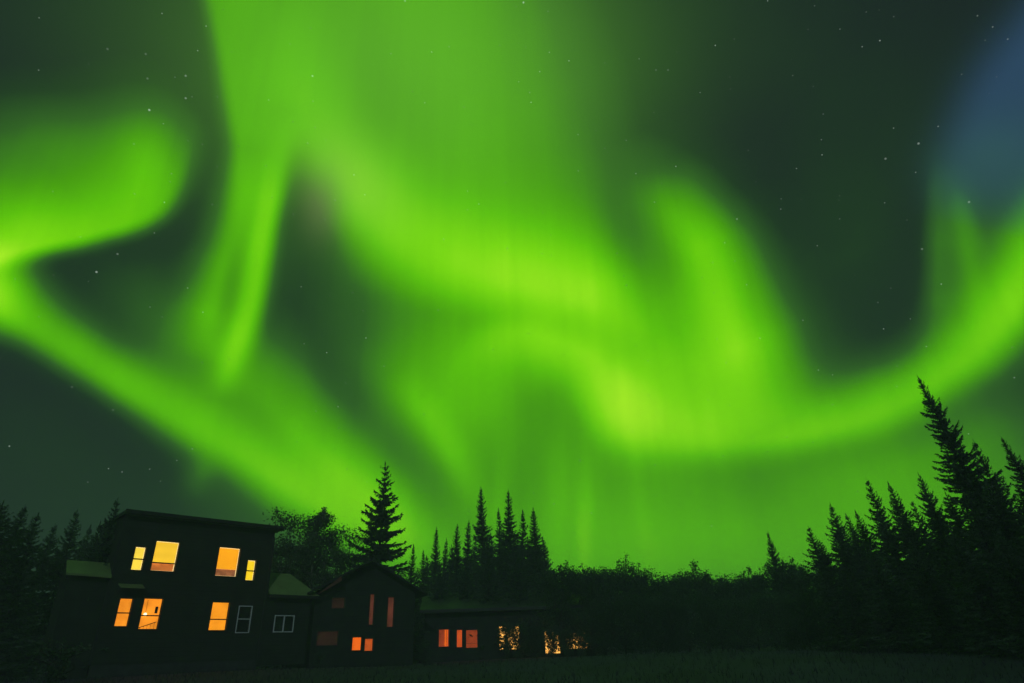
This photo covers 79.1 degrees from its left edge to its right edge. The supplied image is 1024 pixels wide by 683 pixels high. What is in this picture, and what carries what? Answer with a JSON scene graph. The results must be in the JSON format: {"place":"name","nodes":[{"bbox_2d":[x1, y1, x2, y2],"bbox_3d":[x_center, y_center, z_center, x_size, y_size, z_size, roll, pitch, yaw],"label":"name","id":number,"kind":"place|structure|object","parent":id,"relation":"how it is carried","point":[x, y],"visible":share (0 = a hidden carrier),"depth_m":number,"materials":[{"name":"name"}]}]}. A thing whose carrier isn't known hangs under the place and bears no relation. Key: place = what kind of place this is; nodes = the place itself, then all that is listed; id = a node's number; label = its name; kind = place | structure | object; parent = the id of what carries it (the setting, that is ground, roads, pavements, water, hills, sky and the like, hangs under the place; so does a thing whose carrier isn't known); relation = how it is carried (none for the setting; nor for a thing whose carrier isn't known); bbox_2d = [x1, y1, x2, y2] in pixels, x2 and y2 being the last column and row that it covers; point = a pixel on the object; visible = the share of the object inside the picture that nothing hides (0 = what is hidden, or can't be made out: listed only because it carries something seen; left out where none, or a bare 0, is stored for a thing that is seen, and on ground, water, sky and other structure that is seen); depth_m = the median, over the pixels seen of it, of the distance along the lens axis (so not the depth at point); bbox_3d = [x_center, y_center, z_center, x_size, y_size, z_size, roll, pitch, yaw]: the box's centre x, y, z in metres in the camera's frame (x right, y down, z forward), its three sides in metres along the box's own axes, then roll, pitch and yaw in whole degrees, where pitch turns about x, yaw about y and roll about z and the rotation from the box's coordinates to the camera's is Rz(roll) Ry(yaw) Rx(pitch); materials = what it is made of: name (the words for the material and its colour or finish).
{"place":"outdoors","nodes":[
{"label":"outdoors","id":0,"kind":"place"},
{"bbox_2d":[0,0,1023,633],"label":"sky","id":1,"kind":"structure","parent":0,"point":[669,280],"materials":[{"name":"green"}]},
{"bbox_2d":[0,646,1023,682],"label":"ground","id":2,"kind":"structure","parent":0,"point":[746,666],"depth_m":21.77,"materials":[{"name":"green plant"}]},
{"bbox_2d":[0,501,28,680],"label":"spruce tree","id":3,"kind":"object","parent":2,"relation":"on","point":[4,542],"visible":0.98,"depth_m":30.65,"materials":[{"name":"green plant"}]},
{"bbox_2d":[0,535,29,661],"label":"spruce tree","id":4,"kind":"object","parent":2,"relation":"on","point":[16,647],"visible":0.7,"depth_m":29.55,"materials":[{"name":"green plant"}]},
{"bbox_2d":[0,505,38,673],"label":"spruce tree","id":5,"kind":"object","parent":2,"relation":"on","point":[16,533],"visible":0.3,"depth_m":32.54,"materials":[{"name":"green plant"}]},
{"bbox_2d":[0,513,52,681],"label":"spruce tree","id":6,"kind":"object","parent":2,"relation":"on","point":[22,565],"visible":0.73,"depth_m":31.28,"materials":[{"name":"green plant"}]},
{"bbox_2d":[10,523,59,675],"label":"spruce tree","id":7,"kind":"object","parent":2,"relation":"on","point":[49,547],"visible":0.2,"depth_m":36.37,"materials":[{"name":"green plant"}]},
{"bbox_2d":[7,509,85,676],"bbox_3d":[-25.935,14.368,35.377,4.727,9.596,4.914,-18,-31,28],"label":"spruce tree","id":8,"kind":"object","parent":2,"relation":"on","point":[55,568],"visible":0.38,"depth_m":35.21,"materials":[{"name":"green plant"}]},
{"bbox_2d":[17,637,81,682],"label":"garden shrub","id":9,"kind":"object","parent":2,"relation":"on","point":[53,673],"visible":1,"depth_m":22.16,"materials":[{"name":"green plant"}]},
{"bbox_2d":[27,521,101,667],"bbox_3d":[-20.765,12.265,29.775,2.842,7.223,2.665,-17,-30,26],"label":"spruce tree","id":10,"kind":"object","parent":2,"relation":"on","point":[96,535],"visible":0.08,"depth_m":30.66,"materials":[{"name":"green plant"}]},
{"bbox_2d":[44,644,91,682],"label":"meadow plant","id":11,"kind":"object","parent":2,"relation":"on","point":[62,678],"visible":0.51,"depth_m":23.09,"materials":[{"name":"green plant"}]},
{"bbox_2d":[48,525,93,599],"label":"spruce tree","id":12,"kind":"object","parent":2,"relation":"on","point":[88,532],"visible":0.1,"depth_m":40.05,"materials":[{"name":"green plant"}]},
{"bbox_2d":[24,499,120,680],"bbox_3d":[-20.027,11.805,29.839,3.977,8.683,3.838,21,-35,-38],"label":"spruce tree","id":13,"kind":"object","parent":2,"relation":"on","point":[104,551],"visible":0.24,"depth_m":30.47,"materials":[{"name":"green plant"}]},
{"bbox_2d":[32,509,319,680],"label":"house","id":14,"kind":"structure","parent":2,"relation":"on","point":[219,594],"depth_m":30.96,"materials":[{"name":"grey wood"}]},
{"bbox_2d":[113,597,134,626],"bbox_3d":[-18.247,12.708,29.087,0.310,1.380,0.740,-26,-35,38],"label":"window","id":15,"kind":"structure","parent":14,"relation":"in","point":[123,608],"depth_m":29.16,"materials":[{"name":"orange glass"}]},
{"bbox_2d":[129,545,147,570],"bbox_3d":[-18.249,10.595,30.251,0.310,1.260,0.670,-26,-35,38],"label":"window","id":16,"kind":"structure","parent":14,"relation":"in","point":[136,563],"depth_m":30.24,"materials":[{"name":"yellow glass"}]},
{"bbox_2d":[137,597,164,629],"bbox_3d":[-17.408,13.102,29.827,0.310,1.530,1.030,-26,-35,38],"label":"window","id":17,"kind":"structure","parent":14,"relation":"in","point":[151,617],"depth_m":29.93,"materials":[{"name":"orange glass"}]},
{"bbox_2d":[149,539,180,572],"bbox_3d":[-17.418,10.779,31.098,0.310,1.600,1.300,-26,-35,38],"label":"window","id":18,"kind":"structure","parent":14,"relation":"in","point":[164,553],"depth_m":31.11,"materials":[{"name":"yellow glass"}]},
{"bbox_2d":[207,601,230,630],"bbox_3d":[-15.103,14.133,31.889,0.310,1.500,1.070,-26,-35,38],"label":"window","id":19,"kind":"structure","parent":14,"relation":"in","point":[218,613],"depth_m":32.00,"materials":[{"name":"orange glass"}]},
{"bbox_2d":[214,546,241,577],"bbox_3d":[-15.193,11.772,33.088,0.310,1.640,1.330,-26,-35,38],"label":"window","id":20,"kind":"structure","parent":14,"relation":"in","point":[227,558],"depth_m":33.11,"materials":[{"name":"orange glass"}]},
{"bbox_2d":[235,605,252,632],"bbox_3d":[-14.172,14.645,32.668,0.310,1.430,0.850,-26,-35,38],"label":"window","id":21,"kind":"structure","parent":14,"relation":"in","point":[243,611],"depth_m":32.78,"materials":[{"name":"black glass"}]},
{"bbox_2d":[244,559,257,581],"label":"window","id":22,"kind":"structure","parent":14,"relation":"in","point":[250,565],"depth_m":33.76,"materials":[{"name":"yellow glass"}]},
{"bbox_2d":[273,615,294,631],"bbox_3d":[-12.593,15.521,34.083,0.310,0.960,1.260,-26,-35,38],"label":"window","id":23,"kind":"structure","parent":14,"relation":"in","point":[282,623],"depth_m":34.19,"materials":[{"name":"black glass"}]},
{"bbox_2d":[264,542,309,667],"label":"aspen tree","id":24,"kind":"object","parent":2,"relation":"on","point":[282,557],"visible":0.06,"depth_m":42.07,"materials":[{"name":"green plant"}]},
{"bbox_2d":[262,507,337,667],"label":"aspen tree","id":25,"kind":"object","parent":2,"relation":"on","point":[285,546],"visible":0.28,"depth_m":41.16,"materials":[{"name":"green plant"}]},
{"bbox_2d":[279,506,347,592],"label":"aspen tree","id":26,"kind":"object","parent":2,"relation":"on","point":[322,519],"visible":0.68,"depth_m":40.63,"materials":[{"name":"green plant"}]},
{"bbox_2d":[308,545,353,592],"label":"aspen tree","id":27,"kind":"object","parent":2,"relation":"on","point":[325,575],"visible":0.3,"depth_m":39.53,"materials":[{"name":"green plant"}]},
{"bbox_2d":[309,524,377,589],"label":"aspen tree","id":28,"kind":"object","parent":2,"relation":"on","point":[349,551],"visible":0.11,"depth_m":43.37,"materials":[{"name":"green plant"}]},
{"bbox_2d":[285,559,427,667],"bbox_3d":[-10.414,17.584,39.815,7.200,6.800,9.260,11,-30,-25],"label":"cabin","id":29,"kind":"object","parent":2,"relation":"on","point":[368,619],"visible":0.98,"depth_m":36.53,"materials":[{"name":"grey wood"}]},
{"bbox_2d":[316,631,338,645],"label":"window","id":30,"kind":"structure","parent":29,"relation":"in","point":[324,638],"depth_m":35.43,"materials":[{"name":"brown glass"}]},
{"bbox_2d":[331,597,345,608],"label":"window","id":31,"kind":"structure","parent":29,"relation":"in","point":[337,602],"depth_m":36.46,"materials":[{"name":"brown glass"}]},
{"bbox_2d":[351,637,361,650],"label":"window","id":32,"kind":"structure","parent":29,"relation":"in","point":[356,642],"depth_m":35.98,"materials":[{"name":"orange glass"}]},
{"bbox_2d":[368,594,375,624],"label":"window","id":33,"kind":"structure","parent":29,"relation":"in","point":[372,601],"depth_m":37.08,"materials":[{"name":"brown glass"}]},
{"bbox_2d":[386,597,394,627],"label":"window","id":34,"kind":"structure","parent":29,"relation":"in","point":[390,619],"depth_m":37.52,"materials":[{"name":"brown glass"}]},
{"bbox_2d":[343,461,429,636],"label":"spruce tree","id":35,"kind":"object","parent":2,"relation":"on","point":[380,553],"visible":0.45,"depth_m":42.42,"materials":[{"name":"green plant"}]},
{"bbox_2d":[404,544,421,662],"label":"spruce tree","id":36,"kind":"object","parent":2,"relation":"on","point":[411,563],"visible":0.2,"depth_m":46.43,"materials":[{"name":"green plant"}]},
{"bbox_2d":[395,564,437,651],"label":"aspen tree","id":37,"kind":"object","parent":2,"relation":"on","point":[417,607],"visible":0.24,"depth_m":45.76,"materials":[{"name":"green plant"}]},
{"bbox_2d":[414,550,430,662],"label":"spruce tree","id":38,"kind":"object","parent":2,"relation":"on","point":[424,583],"visible":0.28,"depth_m":47.89,"materials":[{"name":"green plant"}]},
{"bbox_2d":[416,639,434,664],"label":"garden shrub","id":39,"kind":"object","parent":2,"relation":"on","point":[423,648],"visible":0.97,"depth_m":35.37,"materials":[{"name":"green plant"}]},
{"bbox_2d":[414,527,446,662],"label":"spruce tree","id":40,"kind":"object","parent":2,"relation":"on","point":[433,567],"visible":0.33,"depth_m":48.83,"materials":[{"name":"green plant"}]},
{"bbox_2d":[413,562,456,661],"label":"spruce tree","id":41,"kind":"object","parent":2,"relation":"on","point":[441,593],"visible":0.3,"depth_m":44.35,"materials":[{"name":"green plant"}]},
{"bbox_2d":[30,572,840,667],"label":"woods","id":42,"kind":"object","parent":2,"relation":"on","point":[619,651],"depth_m":57.40,"materials":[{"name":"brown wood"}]},
{"bbox_2d":[440,538,452,592],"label":"spruce tree","id":43,"kind":"object","parent":2,"relation":"on","point":[445,559],"visible":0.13,"depth_m":49.97,"materials":[{"name":"green plant"}]},
{"bbox_2d":[445,524,464,612],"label":"spruce tree","id":44,"kind":"object","parent":2,"relation":"on","point":[457,565],"visible":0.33,"depth_m":49.04,"materials":[{"name":"green plant"}]},
{"bbox_2d":[452,556,481,612],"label":"spruce tree","id":45,"kind":"object","parent":2,"relation":"on","point":[464,589],"visible":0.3,"depth_m":44.66,"materials":[{"name":"green plant"}]},
{"bbox_2d":[458,521,478,591],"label":"spruce tree","id":46,"kind":"object","parent":2,"relation":"on","point":[470,559],"visible":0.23,"depth_m":50.35,"materials":[{"name":"green plant"}]},
{"bbox_2d":[461,489,501,612],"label":"spruce tree","id":47,"kind":"object","parent":2,"relation":"on","point":[481,540],"visible":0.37,"depth_m":48.11,"materials":[{"name":"green plant"}]},
{"bbox_2d":[469,539,508,657],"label":"spruce tree","id":48,"kind":"object","parent":2,"relation":"on","point":[490,591],"visible":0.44,"depth_m":43.74,"materials":[{"name":"green plant"}]},
{"bbox_2d":[493,508,505,589],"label":"spruce tree","id":49,"kind":"object","parent":2,"relation":"on","point":[499,567],"visible":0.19,"depth_m":48.89,"materials":[{"name":"green plant"}]},
{"bbox_2d":[494,621,514,658],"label":"garden shrub","id":50,"kind":"object","parent":2,"relation":"on","point":[503,630],"visible":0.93,"depth_m":40.05,"materials":[{"name":"green plant"}]},
{"bbox_2d":[492,491,527,594],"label":"spruce tree","id":51,"kind":"object","parent":2,"relation":"on","point":[507,540],"visible":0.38,"depth_m":46.93,"materials":[{"name":"green plant"}]},
{"bbox_2d":[420,590,606,662],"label":"lodge","id":52,"kind":"structure","parent":2,"relation":"on","point":[448,637],"depth_m":41.54,"materials":[{"name":"grey wood"}]},
{"bbox_2d":[438,629,448,647],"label":"window","id":53,"kind":"structure","parent":52,"relation":"in","point":[443,634],"depth_m":41.26,"materials":[{"name":"orange glass"}]},
{"bbox_2d":[456,629,462,647],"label":"window","id":54,"kind":"structure","parent":52,"relation":"in","point":[459,632],"depth_m":41.31,"materials":[{"name":"orange glass"}]},
{"bbox_2d":[466,629,477,648],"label":"window","id":55,"kind":"structure","parent":52,"relation":"in","point":[471,642],"depth_m":41.42,"materials":[{"name":"orange glass"}]},
{"bbox_2d":[497,537,535,655],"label":"spruce tree","id":56,"kind":"object","parent":2,"relation":"on","point":[516,587],"visible":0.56,"depth_m":43.80,"materials":[{"name":"green plant"}]},
{"bbox_2d":[506,618,533,658],"bbox_3d":[0.441,19.114,39.917,1.877,2.482,1.564,-7,-27,10],"label":"garden shrub","id":57,"kind":"object","parent":2,"relation":"on","point":[516,638],"visible":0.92,"depth_m":39.76,"materials":[{"name":"green plant"}]},
{"bbox_2d":[512,509,531,589],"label":"spruce tree","id":58,"kind":"object","parent":2,"relation":"on","point":[524,533],"visible":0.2,"depth_m":49.07,"materials":[{"name":"green plant"}]},
{"bbox_2d":[523,620,545,657],"bbox_3d":[1.440,18.996,39.592,1.497,2.340,1.561,12,-30,-24],"label":"garden shrub","id":59,"kind":"object","parent":2,"relation":"on","point":[537,631],"visible":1,"depth_m":39.45,"materials":[{"name":"green plant"}]},
{"bbox_2d":[520,508,551,609],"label":"spruce tree","id":60,"kind":"object","parent":2,"relation":"on","point":[534,552],"visible":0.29,"depth_m":47.45,"materials":[{"name":"green plant"}]},
{"bbox_2d":[531,537,554,609],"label":"spruce tree","id":61,"kind":"object","parent":2,"relation":"on","point":[544,546],"visible":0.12,"depth_m":47.32,"materials":[{"name":"green plant"}]},
{"bbox_2d":[541,622,562,657],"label":"garden shrub","id":62,"kind":"object","parent":2,"relation":"on","point":[549,636],"visible":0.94,"depth_m":39.83,"materials":[{"name":"green plant"}]},
{"bbox_2d":[526,560,586,656],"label":"hedge bush","id":63,"kind":"object","parent":2,"relation":"on","point":[555,578],"visible":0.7,"depth_m":42.03,"materials":[{"name":"green plant"}]},
{"bbox_2d":[556,628,575,656],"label":"garden shrub","id":64,"kind":"object","parent":2,"relation":"on","point":[565,636],"visible":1,"depth_m":39.30,"materials":[{"name":"green plant"}]},
{"bbox_2d":[545,563,608,651],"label":"hedge bush","id":65,"kind":"object","parent":2,"relation":"on","point":[577,608],"visible":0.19,"depth_m":42.04,"materials":[{"name":"green plant"}]},
{"bbox_2d":[574,629,590,656],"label":"garden shrub","id":66,"kind":"object","parent":2,"relation":"on","point":[582,636],"visible":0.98,"depth_m":38.92,"materials":[{"name":"green plant"}]},
{"bbox_2d":[562,565,626,655],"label":"hedge bush","id":67,"kind":"object","parent":2,"relation":"on","point":[593,579],"visible":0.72,"depth_m":40.54,"materials":[{"name":"green plant"}]},
{"bbox_2d":[580,552,640,654],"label":"hedge bush","id":68,"kind":"object","parent":2,"relation":"on","point":[620,572],"visible":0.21,"depth_m":43.03,"materials":[{"name":"green plant"}]},
{"bbox_2d":[599,569,650,654],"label":"hedge bush","id":69,"kind":"object","parent":2,"relation":"on","point":[625,642],"visible":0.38,"depth_m":41.07,"materials":[{"name":"green plant"}]},
{"bbox_2d":[608,563,674,653],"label":"hedge bush","id":70,"kind":"object","parent":2,"relation":"on","point":[631,577],"visible":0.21,"depth_m":42.15,"materials":[{"name":"green plant"}]},
{"bbox_2d":[624,576,687,652],"bbox_3d":[9.430,17.647,40.212,4.349,4.989,3.566,-17,-31,29],"label":"hedge bush","id":71,"kind":"object","parent":2,"relation":"on","point":[655,588],"visible":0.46,"depth_m":39.92,"materials":[{"name":"green plant"}]},
{"bbox_2d":[658,572,706,651],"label":"hedge bush","id":72,"kind":"object","parent":2,"relation":"on","point":[687,631],"visible":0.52,"depth_m":40.40,"materials":[{"name":"green plant"}]},
{"bbox_2d":[659,559,727,651],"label":"hedge bush","id":73,"kind":"object","parent":2,"relation":"on","point":[700,583],"visible":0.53,"depth_m":40.38,"materials":[{"name":"green plant"}]},
{"bbox_2d":[693,574,735,650],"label":"hedge bush","id":74,"kind":"object","parent":2,"relation":"on","point":[723,632],"visible":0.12,"depth_m":40.62,"materials":[{"name":"green plant"}]},
{"bbox_2d":[707,570,756,650],"bbox_3d":[13.937,17.030,39.261,3.103,4.955,3.521,22,-35,-39],"label":"hedge bush","id":75,"kind":"object","parent":2,"relation":"on","point":[724,587],"visible":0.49,"depth_m":39.12,"materials":[{"name":"green plant"}]},
{"bbox_2d":[713,572,776,650],"bbox_3d":[15.402,17.270,39.832,4.465,4.913,3.957,-9,-28,16],"label":"hedge bush","id":76,"kind":"object","parent":2,"relation":"on","point":[757,639],"visible":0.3,"depth_m":39.19,"materials":[{"name":"green plant"}]},
{"bbox_2d":[732,567,789,649],"bbox_3d":[16.010,16.615,38.771,3.240,5.052,3.731,21,-35,-38],"label":"hedge bush","id":77,"kind":"object","parent":2,"relation":"on","point":[762,581],"visible":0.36,"depth_m":38.90,"materials":[{"name":"green plant"}]},
{"bbox_2d":[766,532,808,649],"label":"spruce tree","id":78,"kind":"object","parent":2,"relation":"on","point":[773,557],"visible":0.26,"depth_m":38.97,"materials":[{"name":"green plant"}]},
{"bbox_2d":[759,556,821,648],"bbox_3d":[17.060,15.547,37.182,3.914,5.388,4.772,-1,-27,1],"label":"hedge bush","id":79,"kind":"object","parent":2,"relation":"on","point":[778,575],"visible":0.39,"depth_m":36.99,"materials":[{"name":"green plant"}]},
{"bbox_2d":[775,561,834,646],"bbox_3d":[17.176,14.827,35.351,3.192,4.970,3.622,-5,-27,6],"label":"hedge bush","id":80,"kind":"object","parent":2,"relation":"on","point":[799,579],"visible":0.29,"depth_m":35.52,"materials":[{"name":"green plant"}]},
{"bbox_2d":[803,527,854,649],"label":"spruce tree","id":81,"kind":"object","parent":2,"relation":"on","point":[813,553],"visible":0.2,"depth_m":31.38,"materials":[{"name":"green plant"}]},
{"bbox_2d":[825,504,867,637],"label":"spruce tree","id":82,"kind":"object","parent":2,"relation":"on","point":[841,529],"visible":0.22,"depth_m":31.82,"materials":[{"name":"green plant"}]},
{"bbox_2d":[809,541,886,650],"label":"spruce tree","id":83,"kind":"object","parent":2,"relation":"on","point":[830,593],"visible":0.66,"depth_m":28.37,"materials":[{"name":"green plant"}]},
{"bbox_2d":[824,528,876,645],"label":"spruce tree","id":84,"kind":"object","parent":2,"relation":"on","point":[846,559],"visible":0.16,"depth_m":30.31,"materials":[{"name":"green plant"}]},
{"bbox_2d":[827,568,888,652],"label":"spruce tree","id":85,"kind":"object","parent":2,"relation":"on","point":[861,632],"visible":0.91,"depth_m":25.17,"materials":[{"name":"green plant"}]},
{"bbox_2d":[845,513,873,562],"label":"spruce tree","id":86,"kind":"object","parent":2,"relation":"on","point":[851,528],"visible":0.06,"depth_m":32.52,"materials":[{"name":"green plant"}]},
{"bbox_2d":[854,511,890,591],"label":"spruce tree","id":87,"kind":"object","parent":2,"relation":"on","point":[865,537],"visible":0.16,"depth_m":32.11,"materials":[{"name":"green plant"}]},
{"bbox_2d":[865,476,905,606],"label":"spruce tree","id":88,"kind":"object","parent":2,"relation":"on","point":[876,501],"visible":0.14,"depth_m":30.50,"materials":[{"name":"green plant"}]},
{"bbox_2d":[843,530,929,648],"bbox_3d":[16.687,11.449,28.652,3.005,5.459,3.517,-5,-27,-2],"label":"spruce tree","id":89,"kind":"object","parent":2,"relation":"on","point":[860,558],"visible":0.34,"depth_m":29.07,"materials":[{"name":"green plant"}]},
{"bbox_2d":[869,512,928,648],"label":"spruce tree","id":90,"kind":"object","parent":2,"relation":"on","point":[886,538],"visible":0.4,"depth_m":27.74,"materials":[{"name":"green plant"}]},
{"bbox_2d":[887,481,937,566],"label":"spruce tree","id":91,"kind":"object","parent":2,"relation":"on","point":[896,506],"visible":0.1,"depth_m":30.03,"materials":[{"name":"green plant"}]},
{"bbox_2d":[894,511,959,648],"bbox_3d":[17.645,10.069,26.251,2.920,5.786,3.417,12,-33,-34],"label":"spruce tree","id":92,"kind":"object","parent":2,"relation":"on","point":[908,533],"visible":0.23,"depth_m":26.67,"materials":[{"name":"green plant"}]},
{"bbox_2d":[910,502,950,596],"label":"spruce tree","id":93,"kind":"object","parent":2,"relation":"on","point":[923,531],"visible":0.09,"depth_m":29.36,"materials":[{"name":"green plant"}]},
{"bbox_2d":[916,474,965,627],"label":"spruce tree","id":94,"kind":"object","parent":2,"relation":"on","point":[926,496],"visible":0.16,"depth_m":27.84,"materials":[{"name":"green plant"}]},
{"bbox_2d":[922,501,991,649],"bbox_3d":[17.477,9.086,24.149,3.375,5.915,3.478,17,-33,-33],"label":"spruce tree","id":95,"kind":"object","parent":2,"relation":"on","point":[941,544],"visible":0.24,"depth_m":24.62,"materials":[{"name":"green plant"}]},
{"bbox_2d":[917,376,1021,581],"bbox_3d":[18.585,6.178,24.264,4.697,10.655,3.549,-6,-27,7],"label":"spruce tree","id":96,"kind":"object","parent":2,"relation":"on","point":[966,478],"visible":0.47,"depth_m":24.72,"materials":[{"name":"green plant"}]},
{"bbox_2d":[937,492,1006,649],"bbox_3d":[17.376,8.530,23.210,2.708,5.903,3.169,13,-33,-35],"label":"spruce tree","id":97,"kind":"object","parent":2,"relation":"on","point":[958,521],"visible":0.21,"depth_m":23.82,"materials":[{"name":"green plant"}]},
{"bbox_2d":[953,488,1023,648],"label":"spruce tree","id":98,"kind":"object","parent":2,"relation":"on","point":[981,540],"visible":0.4,"depth_m":21.70,"materials":[{"name":"green plant"}]},
{"bbox_2d":[972,441,1023,535],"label":"spruce tree","id":99,"kind":"object","parent":2,"relation":"on","point":[998,486],"visible":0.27,"depth_m":22.87,"materials":[{"name":"green plant"}]},
{"bbox_2d":[1001,437,1023,545],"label":"spruce tree","id":100,"kind":"object","parent":2,"relation":"on","point":[1011,459],"visible":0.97,"depth_m":21.09,"materials":[{"name":"green plant"}]},
{"bbox_2d":[1006,485,1023,629],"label":"spruce tree","id":101,"kind":"object","parent":2,"relation":"on","point":[1019,516],"visible":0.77,"depth_m":20.61,"materials":[{"name":"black plant"}]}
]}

